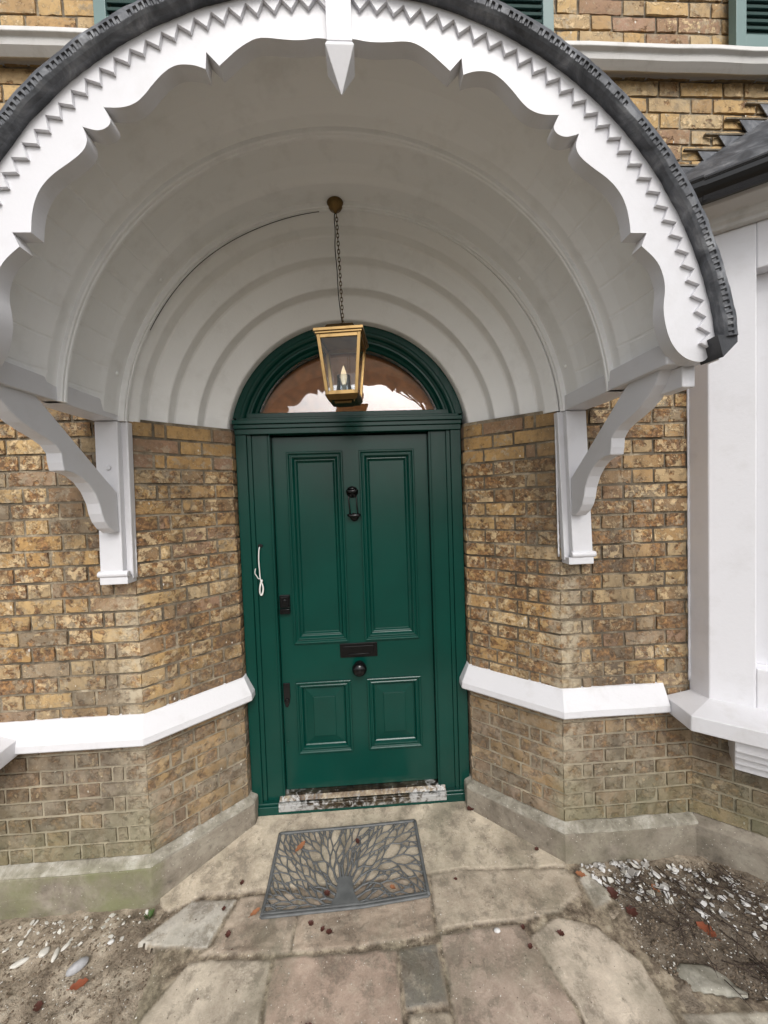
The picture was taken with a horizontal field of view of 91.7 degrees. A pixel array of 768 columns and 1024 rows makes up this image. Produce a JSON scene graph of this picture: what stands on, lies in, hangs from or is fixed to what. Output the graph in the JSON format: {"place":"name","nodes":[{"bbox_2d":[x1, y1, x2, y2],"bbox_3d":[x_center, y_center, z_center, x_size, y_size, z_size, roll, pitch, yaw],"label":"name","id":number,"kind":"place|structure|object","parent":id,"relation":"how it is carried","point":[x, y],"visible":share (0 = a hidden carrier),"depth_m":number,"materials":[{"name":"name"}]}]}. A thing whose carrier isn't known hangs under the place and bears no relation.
{"place":"outdoors","nodes":[
{"label":"outdoors","id":0,"kind":"place"},
{"bbox_2d":[0,855,767,1023],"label":"ground","id":1,"kind":"structure","parent":0,"point":[690,1001],"depth_m":1.61,"materials":[{"name":"soil"}]},
{"bbox_2d":[9,956,28,968],"bbox_3d":[-1.577,1.950,1.610,0.068,0.019,0.024,-4,3,-43],"label":"pebble","id":2,"kind":"object","parent":1,"relation":"on","point":[18,963],"visible":1,"depth_m":1.61,"materials":[{"name":"stone"}]},
{"bbox_2d":[33,1001,42,1011],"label":"fallen leaf","id":3,"kind":"object","parent":1,"relation":"on","point":[38,1004],"visible":1,"depth_m":1.47,"materials":[{"name":"red plant"}]},
{"bbox_2d":[38,946,50,957],"bbox_3d":[-1.494,1.934,1.638,0.038,0.020,0.040,-2,2,-3],"label":"pebble","id":4,"kind":"object","parent":1,"relation":"on","point":[43,952],"visible":1,"depth_m":1.63,"materials":[{"name":"stone"}]},
{"bbox_2d":[51,947,59,962],"bbox_3d":[-1.433,1.931,1.626,0.020,0.012,0.061,-3,2,-17],"label":"pebble","id":5,"kind":"object","parent":1,"relation":"on","point":[55,954],"visible":1,"depth_m":1.62,"materials":[{"name":"stone"}]},
{"bbox_2d":[60,941,70,951],"bbox_3d":[-1.415,1.931,1.657,0.018,0.012,0.041,-1,2,24],"label":"pebble","id":6,"kind":"object","parent":1,"relation":"on","point":[66,945],"visible":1,"depth_m":1.65,"materials":[{"name":"stone"}]},
{"bbox_2d":[0,919,145,1023],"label":"pale grit","id":7,"kind":"object","parent":1,"relation":"on","point":[63,979],"visible":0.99,"depth_m":1.57,"materials":[{"name":"gravel"}]},
{"bbox_2d":[65,956,88,976],"bbox_3d":[-1.305,1.936,1.588,0.042,0.037,0.080,0,3,42],"label":"cobble","id":8,"kind":"object","parent":1,"relation":"on","point":[74,968],"visible":1,"depth_m":1.58,"materials":[{"name":"white stone"}]},
{"bbox_2d":[67,977,87,989],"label":"fallen leaf","id":9,"kind":"object","parent":1,"relation":"on","point":[79,983],"visible":1,"depth_m":1.52,"materials":[{"name":"orange plant"}]},
{"bbox_2d":[0,914,156,1023],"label":"soil crumbs","id":10,"kind":"object","parent":1,"relation":"on","point":[52,974],"visible":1,"depth_m":1.57,"materials":[{"name":"brown soil"}]},
{"bbox_2d":[144,907,154,920],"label":"weed tuft","id":11,"kind":"object","parent":1,"relation":"on","point":[150,913],"visible":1,"depth_m":1.77,"materials":[{"name":"green plant"}]},
{"bbox_2d":[0,0,767,920],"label":"brick house","id":12,"kind":"structure","parent":1,"relation":"on","point":[502,528],"depth_m":1.82,"materials":[{"name":"brick"}]},
{"bbox_2d":[0,736,18,768],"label":"bay window","id":13,"kind":"structure","parent":12,"relation":"in","point":[7,745],"depth_m":1.72,"materials":[{"name":"white paint"}]},
{"bbox_2d":[254,547,263,595],"bbox_3d":[-0.737,0.346,2.201,0.051,0.296,0.029,-2,2,-3],"label":"bell wire","id":14,"kind":"object","parent":12,"relation":"hanging from","point":[260,593],"visible":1,"depth_m":2.20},
{"bbox_2d":[313,196,368,406],"bbox_3d":[-0.204,-0.984,1.766,0.226,0.946,0.226,-2,2,4],"label":"hanging lantern","id":15,"kind":"object","parent":12,"relation":"hanging from","point":[342,338],"visible":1,"depth_m":1.74,"materials":[{"name":"gold metal"}]},
{"bbox_2d":[271,434,436,789],"bbox_3d":[-0.169,0.621,2.277,0.936,2.166,0.131,-2,2,-3],"label":"door","id":16,"kind":"structure","parent":12,"relation":"in","point":[352,512],"depth_m":2.30,"materials":[{"name":"green paint"}]},
{"bbox_2d":[667,86,767,777],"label":"bay window","id":17,"kind":"structure","parent":12,"relation":"in","point":[727,696],"depth_m":1.76,"materials":[{"name":"white paint"}]},
{"bbox_2d":[591,874,601,884],"bbox_3d":[1.044,1.808,1.829,0.039,0.013,0.059,-28,38,-15],"label":"plaster fragment","id":18,"kind":"object","parent":1,"relation":"on","point":[596,878],"visible":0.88,"depth_m":1.83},
{"bbox_2d":[607,877,613,883],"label":"plaster fragment","id":19,"kind":"object","parent":1,"relation":"on","point":[610,880],"visible":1,"depth_m":1.83,"materials":[{"name":"stone"}]},
{"bbox_2d":[607,886,618,899],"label":"fallen leaf","id":20,"kind":"object","parent":1,"relation":"on","point":[612,892],"visible":1,"depth_m":1.77,"materials":[{"name":"brown plant"}]},
{"bbox_2d":[611,876,636,900],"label":"twig","id":21,"kind":"object","parent":1,"relation":"on","point":[624,886],"visible":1,"depth_m":1.78,"materials":[{"name":"brown wood"}]},
{"bbox_2d":[617,876,642,885],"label":"twig","id":22,"kind":"object","parent":1,"relation":"on","point":[630,882],"visible":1,"depth_m":1.79,"materials":[{"name":"brown wood"}]},
{"bbox_2d":[627,868,635,877],"bbox_3d":[1.229,1.790,1.851,0.044,0.007,0.041,-22,12,38],"label":"plaster fragment","id":23,"kind":"object","parent":1,"relation":"on","point":[631,872],"visible":0.96,"depth_m":1.85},
{"bbox_2d":[626,905,637,916],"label":"fallen leaf","id":24,"kind":"object","parent":1,"relation":"on","point":[632,912],"visible":0.98,"depth_m":1.69,"materials":[{"name":"red plant"}]},
{"bbox_2d":[626,895,656,920],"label":"twig","id":25,"kind":"object","parent":1,"relation":"on","point":[641,906],"visible":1,"depth_m":1.69,"materials":[{"name":"brown wood"}]},
{"bbox_2d":[646,890,654,895],"bbox_3d":[1.259,1.792,1.753,0.034,0.008,0.040,-5,-20,-21],"label":"plaster fragment","id":26,"kind":"object","parent":1,"relation":"on","point":[650,892],"visible":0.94,"depth_m":1.75,"materials":[{"name":"stone"}]},
{"bbox_2d":[641,890,662,900],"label":"twig","id":27,"kind":"object","parent":1,"relation":"on","point":[651,898],"visible":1,"depth_m":1.72,"materials":[{"name":"brown wood"}]},
{"bbox_2d":[652,870,660,878],"bbox_3d":[1.349,1.796,1.845,0.038,0.007,0.032,24,1,31],"label":"plaster fragment","id":28,"kind":"object","parent":1,"relation":"on","point":[657,875],"visible":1,"depth_m":1.84,"materials":[{"name":"white paint"}]},
{"bbox_2d":[659,884,668,892],"bbox_3d":[1.339,1.800,1.782,0.038,0.007,0.048,-21,-7,1],"label":"plaster fragment","id":29,"kind":"object","parent":1,"relation":"on","point":[662,885],"visible":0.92,"depth_m":1.78,"materials":[{"name":"white paint"}]},
{"bbox_2d":[648,909,684,932],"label":"twig","id":30,"kind":"object","parent":1,"relation":"on","point":[665,921],"visible":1,"depth_m":1.63,"materials":[{"name":"brown wood"}]},
{"bbox_2d":[663,886,669,898],"bbox_3d":[1.334,1.799,1.756,0.036,0.006,0.050,26,37,-6],"label":"plaster fragment","id":31,"kind":"object","parent":1,"relation":"on","point":[664,888],"visible":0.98,"depth_m":1.75,"materials":[{"name":"white paint"}]},
{"bbox_2d":[655,888,688,896],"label":"twig","id":32,"kind":"object","parent":1,"relation":"on","point":[670,892],"visible":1,"depth_m":1.75,"materials":[{"name":"brown wood"}]},
{"bbox_2d":[666,891,689,928],"bbox_3d":[1.322,1.783,1.678,0.029,0.020,0.163,-2,2,-3],"label":"twig","id":33,"kind":"object","parent":1,"relation":"on","point":[675,907],"visible":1,"depth_m":1.67,"materials":[{"name":"brown wood"}]},
{"bbox_2d":[589,862,767,1001],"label":"soil crumbs","id":34,"kind":"object","parent":1,"relation":"on","point":[654,942],"visible":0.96,"depth_m":1.63,"materials":[{"name":"brown soil"}]},
{"bbox_2d":[701,900,706,907],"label":"plaster fragment","id":35,"kind":"object","parent":34,"relation":"on","point":[703,903],"visible":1,"depth_m":1.70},
{"bbox_2d":[759,903,767,908],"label":"plaster fragment","id":36,"kind":"object","parent":34,"relation":"on","point":[765,906],"visible":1,"depth_m":1.69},
{"bbox_2d":[596,866,767,999],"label":"pale grit","id":37,"kind":"object","parent":1,"relation":"on","point":[688,920],"visible":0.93,"depth_m":1.66,"materials":[{"name":"gravel"}]},
{"bbox_2d":[678,918,690,954],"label":"twig","id":38,"kind":"object","parent":1,"relation":"on","point":[682,936],"visible":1,"depth_m":1.58,"materials":[{"name":"brown wood"}]},
{"bbox_2d":[673,920,702,930],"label":"twig","id":39,"kind":"object","parent":1,"relation":"on","point":[687,924],"visible":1,"depth_m":1.62,"materials":[{"name":"brown wood"}]},
{"bbox_2d":[674,880,710,914],"bbox_3d":[1.435,1.783,1.731,0.026,0.015,0.149,-3,2,-23],"label":"twig","id":40,"kind":"object","parent":1,"relation":"on","point":[690,896],"visible":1,"depth_m":1.73,"materials":[{"name":"brown wood"}]},
{"bbox_2d":[696,921,719,940],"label":"fallen leaf","id":41,"kind":"object","parent":1,"relation":"on","point":[703,926],"visible":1,"depth_m":1.62,"materials":[{"name":"orange plant"}]},
{"bbox_2d":[687,894,731,926],"bbox_3d":[1.473,1.794,1.683,0.032,0.015,0.162,-3,3,-37],"label":"twig","id":42,"kind":"object","parent":1,"relation":"on","point":[706,909],"visible":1,"depth_m":1.68,"materials":[{"name":"brown wood"}]},
{"bbox_2d":[673,963,747,999],"bbox_3d":[1.256,1.822,1.437,0.227,0.038,0.131,-2,2,-3],"label":"flat stone","id":43,"kind":"object","parent":1,"relation":"on","point":[704,979],"visible":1,"depth_m":1.44,"materials":[{"name":"grey stone"}]},
{"bbox_2d":[700,945,717,976],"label":"twig","id":44,"kind":"object","parent":43,"relation":"on","point":[709,959],"visible":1,"depth_m":1.50,"materials":[{"name":"brown wood"}]},
{"bbox_2d":[690,905,730,929],"bbox_3d":[1.449,1.788,1.656,0.136,0.018,0.023,0,3,41],"label":"twig","id":45,"kind":"object","parent":1,"relation":"on","point":[709,914],"visible":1,"depth_m":1.65,"materials":[{"name":"brown wood"}]},
{"bbox_2d":[694,876,738,908],"bbox_3d":[1.578,1.786,1.766,0.037,0.020,0.164,-3,2,-31],"label":"twig","id":46,"kind":"object","parent":1,"relation":"on","point":[714,889],"visible":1,"depth_m":1.76,"materials":[{"name":"brown wood"}]},
{"bbox_2d":[717,895,725,901],"bbox_3d":[1.568,1.792,1.730,0.030,0.010,0.045,17,1,40],"label":"plaster fragment","id":47,"kind":"object","parent":1,"relation":"on","point":[721,897],"visible":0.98,"depth_m":1.73,"materials":[{"name":"white paint"}]},
{"bbox_2d":[720,912,727,920],"bbox_3d":[1.511,1.791,1.651,0.025,0.004,0.029,-31,13,-12],"label":"plaster fragment","id":48,"kind":"object","parent":1,"relation":"on","point":[723,914],"visible":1,"depth_m":1.65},
{"bbox_2d":[707,883,749,892],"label":"twig","id":49,"kind":"object","parent":1,"relation":"on","point":[726,887],"visible":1,"depth_m":1.77,"materials":[{"name":"brown wood"}]},
{"bbox_2d":[713,865,743,887],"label":"twig","id":50,"kind":"object","parent":1,"relation":"on","point":[728,877],"visible":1,"depth_m":1.81,"materials":[{"name":"brown wood"}]},
{"bbox_2d":[719,929,752,952],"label":"twig","id":51,"kind":"object","parent":1,"relation":"on","point":[732,939],"visible":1,"depth_m":1.57,"materials":[{"name":"brown wood"}]},
{"bbox_2d":[721,919,751,947],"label":"twig","id":52,"kind":"object","parent":1,"relation":"on","point":[737,933],"visible":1,"depth_m":1.59,"materials":[{"name":"brown wood"}]},
{"bbox_2d":[720,865,756,894],"bbox_3d":[1.720,1.786,1.810,0.022,0.012,0.149,-3,2,-20],"label":"twig","id":53,"kind":"object","parent":1,"relation":"on","point":[736,880],"visible":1,"depth_m":1.80,"materials":[{"name":"brown wood"}]},
{"bbox_2d":[724,979,753,1010],"bbox_3d":[1.335,1.802,1.396,0.020,0.020,0.095,-3,2,-23],"label":"twig","id":54,"kind":"object","parent":1,"relation":"on","point":[738,993],"visible":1,"depth_m":1.39,"materials":[{"name":"brown wood"}]},
{"bbox_2d":[725,917,755,926],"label":"twig","id":55,"kind":"object","parent":1,"relation":"on","point":[738,921],"visible":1,"depth_m":1.62,"materials":[{"name":"brown wood"}]},
{"bbox_2d":[720,898,763,928],"bbox_3d":[1.591,1.777,1.659,0.026,0.015,0.144,-3,2,-36],"label":"twig","id":56,"kind":"object","parent":1,"relation":"on","point":[741,912],"visible":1,"depth_m":1.65,"materials":[{"name":"brown wood"}]},
{"bbox_2d":[721,960,766,980],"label":"twig","id":57,"kind":"object","parent":1,"relation":"on","point":[743,968],"visible":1,"depth_m":1.46,"materials":[{"name":"brown wood"}]},
{"bbox_2d":[721,921,766,942],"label":"twig","id":58,"kind":"object","parent":1,"relation":"on","point":[744,931],"visible":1,"depth_m":1.59,"materials":[{"name":"brown wood"}]},
{"bbox_2d":[727,891,762,900],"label":"twig","id":59,"kind":"object","parent":1,"relation":"on","point":[743,895],"visible":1,"depth_m":1.74,"materials":[{"name":"brown wood"}]},
{"bbox_2d":[727,887,767,912],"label":"twig","id":60,"kind":"object","parent":1,"relation":"on","point":[744,900],"visible":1,"depth_m":1.70,"materials":[{"name":"brown wood"}]},
{"bbox_2d":[731,937,767,969],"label":"twig","id":61,"kind":"object","parent":1,"relation":"on","point":[749,954],"visible":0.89,"depth_m":1.52,"materials":[{"name":"brown wood"}]},
{"bbox_2d":[734,960,767,975],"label":"twig","id":62,"kind":"object","parent":1,"relation":"on","point":[752,967],"visible":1,"depth_m":1.47,"materials":[{"name":"brown wood"}]},
{"bbox_2d":[131,801,767,1023],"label":"path","id":63,"kind":"structure","parent":0,"point":[593,973],"depth_m":1.61,"materials":[{"name":"stone"}]},
{"bbox_2d":[225,930,230,937],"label":"fallen leaf","id":64,"kind":"object","parent":63,"relation":"on","point":[228,934],"visible":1,"depth_m":1.66,"materials":[{"name":"brown plant"}]},
{"bbox_2d":[248,907,259,917],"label":"fallen leaf","id":65,"kind":"object","parent":63,"relation":"on","point":[255,911],"visible":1,"depth_m":1.75,"materials":[{"name":"orange plant"}]},
{"bbox_2d":[294,841,304,853],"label":"fallen leaf","id":66,"kind":"object","parent":63,"relation":"on","point":[299,846],"visible":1,"depth_m":2.03,"materials":[{"name":"orange plant"}]},
{"bbox_2d":[259,819,430,919],"bbox_3d":[-0.188,1.835,1.946,0.805,0.060,0.418,-2,2,-3],"label":"door mat","id":67,"kind":"object","parent":63,"relation":"on","point":[345,898],"depth_m":1.90,"materials":[{"name":"rubber"}]},
{"bbox_2d":[135,816,577,1022],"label":"paving specks","id":68,"kind":"object","parent":63,"relation":"on","point":[364,963],"visible":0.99,"depth_m":1.62,"materials":[{"name":"stone"}]},
{"bbox_2d":[195,822,634,999],"bbox_3d":[0.045,1.844,1.651,1.992,0.065,1.080,-2,2,-3],"label":"paving debris","id":69,"kind":"object","parent":63,"relation":"on","point":[439,893],"visible":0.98,"depth_m":1.61,"materials":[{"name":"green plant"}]},
{"bbox_2d":[494,927,499,932],"bbox_3d":[0.491,1.817,1.619,0.028,0.012,0.020,-2,2,-3],"label":"pebble","id":70,"kind":"object","parent":63,"relation":"on","point":[496,929],"visible":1,"depth_m":1.61,"materials":[{"name":"white stone"}]},
{"bbox_2d":[556,929,564,935],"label":"fallen leaf","id":71,"kind":"object","parent":63,"relation":"on","point":[560,932],"visible":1,"depth_m":1.60,"materials":[{"name":"brown plant"}]},
{"bbox_2d":[575,871,586,876],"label":"fallen leaf","id":72,"kind":"object","parent":63,"relation":"on","point":[579,873],"visible":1,"depth_m":1.84,"materials":[{"name":"orange plant"}]}
]}

